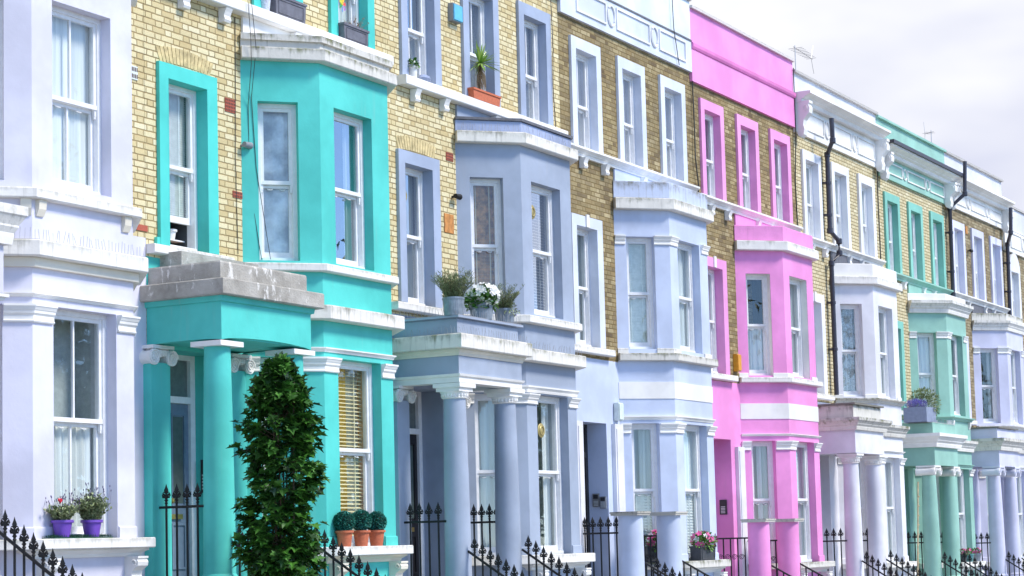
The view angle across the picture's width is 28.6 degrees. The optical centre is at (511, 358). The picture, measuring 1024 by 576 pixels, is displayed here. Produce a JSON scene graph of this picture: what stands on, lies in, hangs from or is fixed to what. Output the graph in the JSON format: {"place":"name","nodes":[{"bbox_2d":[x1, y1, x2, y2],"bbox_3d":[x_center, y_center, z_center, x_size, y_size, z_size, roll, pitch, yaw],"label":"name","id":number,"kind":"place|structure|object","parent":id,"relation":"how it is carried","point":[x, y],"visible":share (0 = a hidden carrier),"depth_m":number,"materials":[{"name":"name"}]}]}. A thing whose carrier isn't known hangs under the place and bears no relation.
{"place":"outdoors","nodes":[
{"label":"outdoors","id":0,"kind":"place"},
{"bbox_2d":[689,0,1023,210],"label":"sky","id":1,"kind":"structure","parent":0,"point":[953,67],"materials":[{"name":"white"}]},
{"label":"pavement","id":2,"kind":"structure","parent":0,"visible":0},
{"bbox_2d":[0,0,155,575],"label":"terraced house","id":3,"kind":"structure","parent":2,"relation":"on","point":[73,339],"depth_m":21.52,"materials":[{"name":"white paint"}]},
{"bbox_2d":[0,305,1,539],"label":"window","id":4,"kind":"structure","parent":3,"relation":"in","point":[0,305],"depth_m":20.61,"materials":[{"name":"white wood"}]},
{"bbox_2d":[0,0,2,179],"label":"window","id":5,"kind":"structure","parent":3,"relation":"in","point":[1,1],"depth_m":20.93,"materials":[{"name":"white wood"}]},
{"bbox_2d":[0,510,82,575],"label":"iron railing","id":6,"kind":"object","parent":3,"relation":"attached to","point":[14,530],"visible":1,"depth_m":19.31,"materials":[{"name":"black metal"}]},
{"bbox_2d":[52,5,101,194],"bbox_3d":[-4.897,-2.743,21.717,0.450,1.980,0.930,-4,-6,29],"label":"window","id":7,"kind":"structure","parent":3,"relation":"in","point":[76,38],"depth_m":21.85,"materials":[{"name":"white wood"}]},
{"bbox_2d":[42,533,112,538],"bbox_3d":[-4.503,1.847,20.882,0.176,0.049,0.911,-4,-6,29],"label":"grass mat","id":8,"kind":"object","parent":3,"relation":"on","point":[54,536],"depth_m":20.79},
{"bbox_2d":[43,490,80,536],"bbox_3d":[-4.646,1.597,20.680,0.426,0.490,0.464,-1,-5,-9],"label":"plant pot","id":9,"kind":"object","parent":8,"relation":"on","point":[62,515],"visible":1,"depth_m":20.61,"materials":[{"name":"plastic"}]},
{"bbox_2d":[68,482,111,536],"bbox_3d":[-4.399,1.584,21.069,0.443,0.573,0.479,-4,-6,29],"label":"plant pot","id":10,"kind":"object","parent":8,"relation":"on","point":[91,509],"visible":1,"depth_m":21.00,"materials":[{"name":"plastic"}]},
{"bbox_2d":[14,227,144,256],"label":"bird spikes","id":11,"kind":"object","parent":3,"relation":"on","point":[75,242],"visible":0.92,"depth_m":21.17,"materials":[{"name":"plastic"}]},
{"bbox_2d":[53,309,107,534],"bbox_3d":[-4.794,0.719,21.425,0.450,2.410,0.990,-4,-6,29],"label":"window","id":12,"kind":"structure","parent":3,"relation":"in","point":[79,339],"depth_m":21.72,"materials":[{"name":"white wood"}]},
{"bbox_2d":[139,0,412,575],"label":"terraced house","id":13,"kind":"structure","parent":2,"relation":"on","point":[226,315],"depth_m":25.06,"materials":[{"name":"teal paint"}]},
{"bbox_2d":[159,483,203,575],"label":"iron railing","id":14,"kind":"object","parent":13,"relation":"on","point":[176,496],"visible":1,"depth_m":22.94,"materials":[{"name":"black metal"}]},
{"bbox_2d":[170,355,196,575],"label":"door","id":15,"kind":"structure","parent":13,"relation":"in","point":[182,375],"depth_m":24.38,"materials":[{"name":"white wood"}]},
{"bbox_2d":[156,61,218,254],"bbox_3d":[-4.127,-2.369,24.303,0.590,2.190,1.110,-4,-6,29],"label":"window","id":16,"kind":"structure","parent":13,"relation":"in","point":[186,99],"depth_m":24.46,"materials":[{"name":"teal paint"}]},
{"bbox_2d":[235,30,237,244],"bbox_3d":[-3.439,-2.784,25.064,0.009,3.000,0.040,-4,-6,29],"label":"cable","id":17,"kind":"object","parent":13,"relation":"attached to","point":[235,131],"visible":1,"depth_m":25.06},
{"bbox_2d":[257,103,297,260],"bbox_3d":[-2.983,-2.208,25.449,0.512,2.020,0.174,0,-5,-17],"label":"window","id":18,"kind":"structure","parent":13,"relation":"in","point":[277,154],"depth_m":25.49,"materials":[{"name":"white wood"}]},
{"bbox_2d":[270,0,306,23],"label":"window box","id":19,"kind":"object","parent":13,"relation":"on","point":[294,10],"visible":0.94,"depth_m":26.07,"materials":[{"name":"grey metal"}]},
{"bbox_2d":[333,510,355,546],"bbox_3d":[-2.096,2.132,25.171,0.299,0.454,0.293,-4,-6,29],"label":"box ball","id":20,"kind":"object","parent":13,"relation":"on","point":[344,523],"visible":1,"depth_m":25.09,"materials":[{"name":"plant"}]},
{"bbox_2d":[334,112,364,268],"bbox_3d":[-2.206,-2.163,26.156,0.150,2.020,0.880,-4,-6,29],"label":"window","id":21,"kind":"structure","parent":13,"relation":"in","point":[348,131],"depth_m":26.32,"materials":[{"name":"white wood"}]},
{"bbox_2d":[314,528,385,575],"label":"iron railing","id":22,"kind":"object","parent":13,"relation":"attached to","point":[350,559],"visible":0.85,"depth_m":23.81,"materials":[{"name":"black paint"}]},
{"bbox_2d":[328,0,374,48],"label":"window","id":23,"kind":"structure","parent":13,"relation":"in","point":[360,9],"depth_m":27.88,"materials":[{"name":"teal wood"}]},
{"bbox_2d":[338,0,369,46],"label":"window box","id":24,"kind":"object","parent":13,"relation":"on","point":[353,32],"visible":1,"depth_m":27.33,"materials":[{"name":"grey metal"}]},
{"bbox_2d":[338,361,373,546],"bbox_3d":[-2.224,1.243,25.965,0.450,2.375,0.990,-4,-6,29],"label":"window","id":25,"kind":"structure","parent":13,"relation":"in","point":[354,378],"depth_m":26.22,"materials":[{"name":"white wood"}]},
{"bbox_2d":[352,509,371,545],"bbox_3d":[-1.913,2.149,25.480,0.299,0.467,0.295,-4,-6,29],"label":"box ball","id":26,"kind":"object","parent":13,"relation":"on","point":[363,519],"visible":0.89,"depth_m":25.39,"materials":[{"name":"plant"}]},
{"bbox_2d":[368,511,386,545],"bbox_3d":[-1.736,2.180,25.764,0.293,0.449,0.294,-4,-6,29],"label":"box ball","id":27,"kind":"object","parent":13,"relation":"on","point":[377,527],"visible":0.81,"depth_m":25.67,"materials":[{"name":"plant"}]},
{"bbox_2d":[225,351,329,575],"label":"columnar tree","id":28,"kind":"object","parent":2,"relation":"on","point":[280,396],"visible":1,"depth_m":21.77,"materials":[{"name":"green plant"}]},
{"bbox_2d":[384,0,594,575],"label":"terraced house","id":29,"kind":"structure","parent":2,"relation":"on","point":[472,412],"depth_m":29.66,"materials":[{"name":"blue paint"}]},
{"bbox_2d":[409,392,424,575],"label":"door","id":30,"kind":"structure","parent":29,"relation":"in","point":[415,409],"depth_m":28.97,"materials":[{"name":"white wood"}]},
{"bbox_2d":[395,148,442,307],"bbox_3d":[-1.425,-1.827,28.767,0.290,2.170,1.110,-4,-6,29],"label":"window","id":31,"kind":"structure","parent":29,"relation":"in","point":[419,248],"depth_m":28.97,"materials":[{"name":"purple wood"}]},
{"bbox_2d":[398,0,441,86],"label":"window","id":32,"kind":"structure","parent":29,"relation":"in","point":[419,20],"depth_m":29.39,"materials":[{"name":"blue wood"}]},
{"bbox_2d":[404,502,445,575],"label":"iron railing","id":33,"kind":"object","parent":29,"relation":"on","point":[419,511],"visible":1,"depth_m":27.48,"materials":[{"name":"black metal"}]},
{"bbox_2d":[444,213,453,233],"bbox_3d":[-0.927,-1.970,29.481,0.022,0.280,0.260,-4,-6,29],"label":"air vent","id":34,"kind":"object","parent":29,"relation":"attached to","point":[448,223],"visible":1,"depth_m":29.47,"materials":[{"name":"orange ceramic"}]},
{"bbox_2d":[430,265,477,314],"bbox_3d":[-0.808,-0.927,27.569,0.695,0.705,0.700,-4,-6,29],"label":"zinc tub","id":35,"kind":"object","parent":29,"relation":"on","point":[453,295],"visible":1,"depth_m":27.44,"materials":[{"name":"metal"}]},
{"bbox_2d":[448,2,462,24],"bbox_3d":[-0.841,-5.132,29.965,0.105,0.270,0.260,-4,-6,29],"label":"alarm box","id":36,"kind":"object","parent":29,"relation":"attached to","point":[455,13],"visible":1,"depth_m":29.88,"materials":[{"name":"blue plastic"}]},
{"bbox_2d":[460,0,500,106],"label":"window","id":37,"kind":"structure","parent":29,"relation":"in","point":[480,23],"depth_m":30.91,"materials":[{"name":"purple wood"}]},
{"bbox_2d":[470,504,494,562],"bbox_3d":[-0.370,2.674,28.899,0.620,1.170,0.050,-4,-6,29],"label":"iron railing","id":38,"kind":"object","parent":29,"relation":"on","point":[481,513],"visible":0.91,"depth_m":28.94,"materials":[{"name":"black metal"}]},
{"bbox_2d":[464,282,502,319],"bbox_3d":[-0.423,-0.795,28.207,0.544,0.538,0.633,-4,-6,29],"label":"zinc tub","id":39,"kind":"object","parent":29,"relation":"on","point":[476,295],"visible":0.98,"depth_m":28.05,"materials":[{"name":"metal"}]},
{"bbox_2d":[467,41,502,106],"bbox_3d":[-0.395,-4.342,30.481,0.426,0.955,0.844,-4,-6,29],"label":"window trough","id":40,"kind":"object","parent":29,"relation":"on","point":[478,93],"depth_m":30.44,"materials":[{"name":"ceramic"}]},
{"bbox_2d":[474,394,495,555],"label":"window","id":41,"kind":"structure","parent":29,"relation":"in","point":[483,406],"depth_m":29.73,"materials":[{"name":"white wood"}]},
{"bbox_2d":[470,179,502,311],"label":"window","id":42,"kind":"structure","parent":29,"relation":"in","point":[485,194],"depth_m":30.07,"materials":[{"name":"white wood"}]},
{"bbox_2d":[468,536,523,575],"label":"iron railing","id":43,"kind":"object","parent":29,"relation":"attached to","point":[482,551],"visible":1,"depth_m":27.11,"materials":[{"name":"black paint"}]},
{"bbox_2d":[489,280,524,322],"bbox_3d":[-0.100,-0.797,28.792,0.599,0.633,0.603,-4,-6,29],"label":"zinc tub","id":44,"kind":"object","parent":29,"relation":"on","point":[505,306],"visible":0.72,"depth_m":28.68,"materials":[{"name":"metal"}]},
{"bbox_2d":[516,0,553,125],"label":"window","id":45,"kind":"structure","parent":29,"relation":"in","point":[533,25],"depth_m":32.39,"materials":[{"name":"purple wood"}]},
{"bbox_2d":[531,185,554,317],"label":"window","id":46,"kind":"structure","parent":29,"relation":"in","point":[541,198],"depth_m":30.93,"materials":[{"name":"white wood"}]},
{"bbox_2d":[537,396,563,553],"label":"window","id":47,"kind":"structure","parent":29,"relation":"in","point":[548,408],"depth_m":30.80,"materials":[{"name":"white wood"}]},
{"bbox_2d":[522,536,582,575],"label":"iron railing","id":48,"kind":"object","parent":29,"relation":"attached to","point":[545,554],"visible":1,"depth_m":28.41,"materials":[{"name":"black paint"}]},
{"bbox_2d":[557,0,730,575],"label":"terraced house","id":49,"kind":"structure","parent":2,"relation":"on","point":[642,216],"depth_m":34.38,"materials":[{"name":"blue paint"}]},
{"bbox_2d":[568,34,602,152],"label":"window","id":50,"kind":"structure","parent":49,"relation":"in","point":[584,57],"depth_m":33.93,"materials":[{"name":"white wood"}]},
{"bbox_2d":[583,424,590,575],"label":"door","id":51,"kind":"structure","parent":49,"relation":"in","point":[584,426],"depth_m":33.56,"materials":[{"name":"black wood"}]},
{"bbox_2d":[571,212,605,348],"bbox_3d":[1.016,-1.247,33.375,0.590,2.155,1.110,-4,-6,29],"label":"window","id":52,"kind":"structure","parent":49,"relation":"in","point":[587,243],"depth_m":33.56,"materials":[{"name":"white wood"}]},
{"bbox_2d":[583,517,618,575],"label":"iron railing","id":53,"kind":"object","parent":49,"relation":"on","point":[593,524],"visible":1,"depth_m":32.22,"materials":[{"name":"black metal"}]},
{"bbox_2d":[609,511,650,575],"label":"porch stump","id":54,"kind":"object","parent":49,"relation":"on","point":[631,543],"visible":1,"depth_m":31.85,"materials":[{"name":"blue paint"}]},
{"bbox_2d":[615,55,647,168],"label":"window","id":55,"kind":"structure","parent":49,"relation":"in","point":[630,76],"depth_m":35.45,"materials":[{"name":"white wood"}]},
{"bbox_2d":[626,238,654,348],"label":"window","id":56,"kind":"structure","parent":49,"relation":"in","point":[638,250],"depth_m":34.57,"materials":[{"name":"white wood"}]},
{"bbox_2d":[631,424,658,545],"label":"window","id":57,"kind":"structure","parent":49,"relation":"in","point":[645,498],"depth_m":34.27,"materials":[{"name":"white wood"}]},
{"bbox_2d":[645,529,656,561],"bbox_3d":[2.471,3.146,33.793,0.654,0.558,0.426,0,-5,-17],"label":"flower planter","id":58,"kind":"object","parent":49,"relation":"on","point":[653,543],"visible":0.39,"depth_m":33.67,"materials":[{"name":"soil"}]},
{"bbox_2d":[649,511,687,575],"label":"porch stump","id":59,"kind":"object","parent":49,"relation":"on","point":[669,548],"visible":0.88,"depth_m":33.11,"materials":[{"name":"blue paint"}]},
{"bbox_2d":[658,74,687,182],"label":"window","id":60,"kind":"structure","parent":49,"relation":"in","point":[671,93],"depth_m":36.94,"materials":[{"name":"white wood"}]},
{"bbox_2d":[677,243,695,352],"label":"window","id":61,"kind":"structure","parent":49,"relation":"in","point":[685,271],"depth_m":35.57,"materials":[{"name":"white wood"}]},
{"bbox_2d":[683,425,702,560],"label":"window","id":62,"kind":"structure","parent":49,"relation":"in","point":[692,464],"depth_m":35.32,"materials":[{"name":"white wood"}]},
{"bbox_2d":[689,530,717,560],"bbox_3d":[3.308,3.227,34.682,0.452,0.518,0.812,-4,-6,29],"label":"flower planter","id":63,"kind":"object","parent":49,"relation":"on","point":[703,550],"visible":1,"depth_m":34.49,"materials":[{"name":"metal"}]},
{"bbox_2d":[689,5,834,575],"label":"terraced house","id":64,"kind":"structure","parent":2,"relation":"on","point":[763,255],"depth_m":38.96,"materials":[{"name":"pink paint"}]},
{"bbox_2d":[698,97,726,200],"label":"window","id":65,"kind":"structure","parent":64,"relation":"in","point":[711,115],"depth_m":38.50,"materials":[{"name":"pink wood"}]},
{"bbox_2d":[707,256,729,374],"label":"window","id":66,"kind":"structure","parent":64,"relation":"in","point":[717,277],"depth_m":38.12,"materials":[{"name":"pink wood"}]},
{"bbox_2d":[718,537,747,575],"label":"iron railing","id":67,"kind":"object","parent":64,"relation":"on","point":[731,555],"visible":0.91,"depth_m":36.72,"materials":[{"name":"black metal"}]},
{"bbox_2d":[734,114,760,212],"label":"window","id":68,"kind":"structure","parent":64,"relation":"in","point":[746,130],"depth_m":40.01,"materials":[{"name":"pink paint"}]},
{"bbox_2d":[740,519,775,575],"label":"porch stump","id":69,"kind":"object","parent":64,"relation":"on","point":[759,556],"visible":1,"depth_m":36.46,"materials":[{"name":"pink paint"}]},
{"bbox_2d":[746,274,772,375],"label":"window","id":70,"kind":"structure","parent":64,"relation":"in","point":[760,351],"depth_m":39.10,"materials":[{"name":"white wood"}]},
{"bbox_2d":[751,441,775,562],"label":"window","id":71,"kind":"structure","parent":64,"relation":"in","point":[764,451],"depth_m":38.83,"materials":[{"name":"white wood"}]},
{"bbox_2d":[768,128,792,223],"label":"window","id":72,"kind":"structure","parent":64,"relation":"in","point":[779,143],"depth_m":41.50,"materials":[{"name":"pink wood"}]},
{"bbox_2d":[775,518,803,575],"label":"porch stump","id":73,"kind":"object","parent":64,"relation":"on","point":[788,547],"visible":0.98,"depth_m":37.70,"materials":[{"name":"pink paint"}]},
{"bbox_2d":[789,276,809,378],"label":"window","id":74,"kind":"structure","parent":64,"relation":"in","point":[798,290],"depth_m":40.14,"materials":[{"name":"white wood"}]},
{"bbox_2d":[796,442,811,561],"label":"window","id":75,"kind":"structure","parent":64,"relation":"in","point":[801,452],"depth_m":39.87,"materials":[{"name":"white wood"}]},
{"bbox_2d":[793,69,916,575],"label":"terraced house","id":76,"kind":"structure","parent":2,"relation":"on","point":[862,430],"depth_m":43.47,"materials":[{"name":"white paint"}]},
{"bbox_2d":[800,149,823,239],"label":"window","id":77,"kind":"structure","parent":76,"relation":"in","point":[811,180],"depth_m":43.04,"materials":[{"name":"white wood"}]},
{"bbox_2d":[813,293,827,393],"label":"window","id":78,"kind":"structure","parent":76,"relation":"in","point":[819,306],"depth_m":42.68,"materials":[{"name":"white wood"}]},
{"bbox_2d":[822,118,842,394],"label":"drain pipe","id":79,"kind":"object","parent":76,"relation":"attached to","point":[838,240],"visible":1,"depth_m":43.14,"materials":[{"name":"black paint"}]},
{"bbox_2d":[823,528,846,575],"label":"iron railing","id":80,"kind":"object","parent":76,"relation":"on","point":[840,533],"visible":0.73,"depth_m":41.07,"materials":[{"name":"black metal"}]},
{"bbox_2d":[830,161,851,249],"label":"window","id":81,"kind":"structure","parent":76,"relation":"in","point":[839,175],"depth_m":44.56,"materials":[{"name":"white paint"}]},
{"bbox_2d":[840,305,862,396],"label":"window","id":82,"kind":"structure","parent":76,"relation":"in","point":[850,326],"depth_m":43.66,"materials":[{"name":"white wood"}]},
{"bbox_2d":[858,458,867,562],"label":"window","id":83,"kind":"structure","parent":76,"relation":"in","point":[861,465],"depth_m":43.33,"materials":[{"name":"white wood"}]},
{"bbox_2d":[856,173,877,257],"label":"window","id":84,"kind":"structure","parent":76,"relation":"in","point":[865,185],"depth_m":46.05,"materials":[{"name":"white wood"}]},
{"bbox_2d":[862,551,902,575],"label":"iron railing","id":85,"kind":"object","parent":76,"relation":"attached to","point":[866,555],"visible":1,"depth_m":40.75,"materials":[{"name":"black metal"}]},
{"bbox_2d":[878,308,889,397],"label":"window","id":86,"kind":"structure","parent":76,"relation":"in","point":[882,312],"depth_m":44.68,"materials":[{"name":"white wood"}]},
{"bbox_2d":[885,458,897,561],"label":"window","id":87,"kind":"structure","parent":76,"relation":"in","point":[889,469],"depth_m":44.42,"materials":[{"name":"white wood"}]},
{"bbox_2d":[886,549,926,575],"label":"iron railing","id":88,"kind":"object","parent":76,"relation":"attached to","point":[919,573],"visible":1,"depth_m":42.04,"materials":[{"name":"black metal"}]},
{"bbox_2d":[917,482,919,575],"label":"bamboo cane","id":89,"kind":"object","parent":2,"relation":"on","point":[918,534],"visible":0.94,"depth_m":42.48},
{"bbox_2d":[875,115,985,575],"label":"terraced house","id":90,"kind":"structure","parent":2,"relation":"on","point":[917,188],"depth_m":48.05,"materials":[{"name":"green paint"}]},
{"bbox_2d":[882,191,902,273],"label":"window","id":91,"kind":"structure","parent":90,"relation":"in","point":[891,203],"depth_m":47.58,"materials":[{"name":"teal wood"}]},
{"bbox_2d":[898,321,906,410],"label":"window","id":92,"kind":"structure","parent":90,"relation":"in","point":[900,324],"depth_m":47.21,"materials":[{"name":"white wood"}]},
{"bbox_2d":[906,201,925,280],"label":"window","id":93,"kind":"structure","parent":90,"relation":"in","point":[914,212],"depth_m":49.10,"materials":[{"name":"teal wood"}]},
{"bbox_2d":[903,386,940,422],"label":"porch planter","id":94,"kind":"object","parent":90,"relation":"on","point":[915,412],"visible":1,"depth_m":45.61,"materials":[{"name":"plastic"}]},
{"bbox_2d":[917,333,936,413],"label":"window","id":95,"kind":"structure","parent":90,"relation":"in","point":[925,341],"depth_m":48.23,"materials":[{"name":"white wood"}]},
{"bbox_2d":[929,211,946,287],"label":"window","id":96,"kind":"structure","parent":90,"relation":"in","point":[936,221],"depth_m":50.59,"materials":[{"name":"teal wood"}]},
{"bbox_2d":[951,336,960,415],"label":"window","id":97,"kind":"structure","parent":90,"relation":"in","point":[953,341],"depth_m":49.18,"materials":[{"name":"white wood"}]},
{"bbox_2d":[941,552,982,575],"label":"iron railing","id":98,"kind":"object","parent":90,"relation":"attached to","point":[955,563],"visible":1,"depth_m":45.27,"materials":[{"name":"black metal"}]},
{"bbox_2d":[957,470,966,551],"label":"window","id":99,"kind":"structure","parent":90,"relation":"in","point":[960,480],"depth_m":48.93,"materials":[{"name":"white wood"}]},
{"bbox_2d":[960,551,1002,575],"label":"iron railing","id":100,"kind":"object","parent":90,"relation":"attached to","point":[964,555],"visible":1,"depth_m":46.57,"materials":[{"name":"black metal"}]},
{"bbox_2d":[944,151,1023,575],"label":"terraced house","id":101,"kind":"structure","parent":2,"relation":"on","point":[994,343],"depth_m":52.58,"materials":[{"name":"white paint"}]},
{"bbox_2d":[945,161,967,296],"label":"drain pipe","id":102,"kind":"object","parent":101,"relation":"attached to","point":[950,231],"visible":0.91,"depth_m":50.99,"materials":[{"name":"black metal"}]},
{"bbox_2d":[952,220,967,294],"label":"window","id":103,"kind":"structure","parent":101,"relation":"in","point":[960,275],"depth_m":52.15,"materials":[{"name":"white wood"}]},
{"bbox_2d":[970,228,986,300],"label":"window","id":104,"kind":"structure","parent":101,"relation":"in","point":[976,237],"depth_m":53.64,"materials":[{"name":"white wood"}]},
{"bbox_2d":[980,349,997,422],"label":"window","id":105,"kind":"structure","parent":101,"relation":"in","point":[989,386],"depth_m":52.80,"materials":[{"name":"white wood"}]},
{"bbox_2d":[989,236,1004,306],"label":"window","id":106,"kind":"structure","parent":101,"relation":"in","point":[995,246],"depth_m":55.15,"materials":[{"name":"white wood"}]},
{"bbox_2d":[1003,207,1012,314],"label":"drain pipe","id":107,"kind":"object","parent":101,"relation":"attached to","point":[1007,262],"visible":0.98,"depth_m":55.42,"materials":[{"name":"black metal"}]},
{"bbox_2d":[1011,351,1018,423],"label":"window","id":108,"kind":"structure","parent":101,"relation":"in","point":[1015,413],"depth_m":53.75,"materials":[{"name":"white wood"}]},
{"bbox_2d":[1017,477,1023,559],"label":"window","id":109,"kind":"structure","parent":101,"relation":"in","point":[1019,483],"depth_m":53.49,"materials":[{"name":"white wood"}]},
{"bbox_2d":[1002,206,1023,350],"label":"terraced house","id":110,"kind":"structure","parent":2,"relation":"on","point":[1016,247],"depth_m":56.71,"materials":[{"name":"white paint"}]},
{"bbox_2d":[1010,271,1021,317],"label":"window","id":111,"kind":"structure","parent":110,"relation":"in","point":[1016,302],"depth_m":56.69,"materials":[{"name":"white wood"}]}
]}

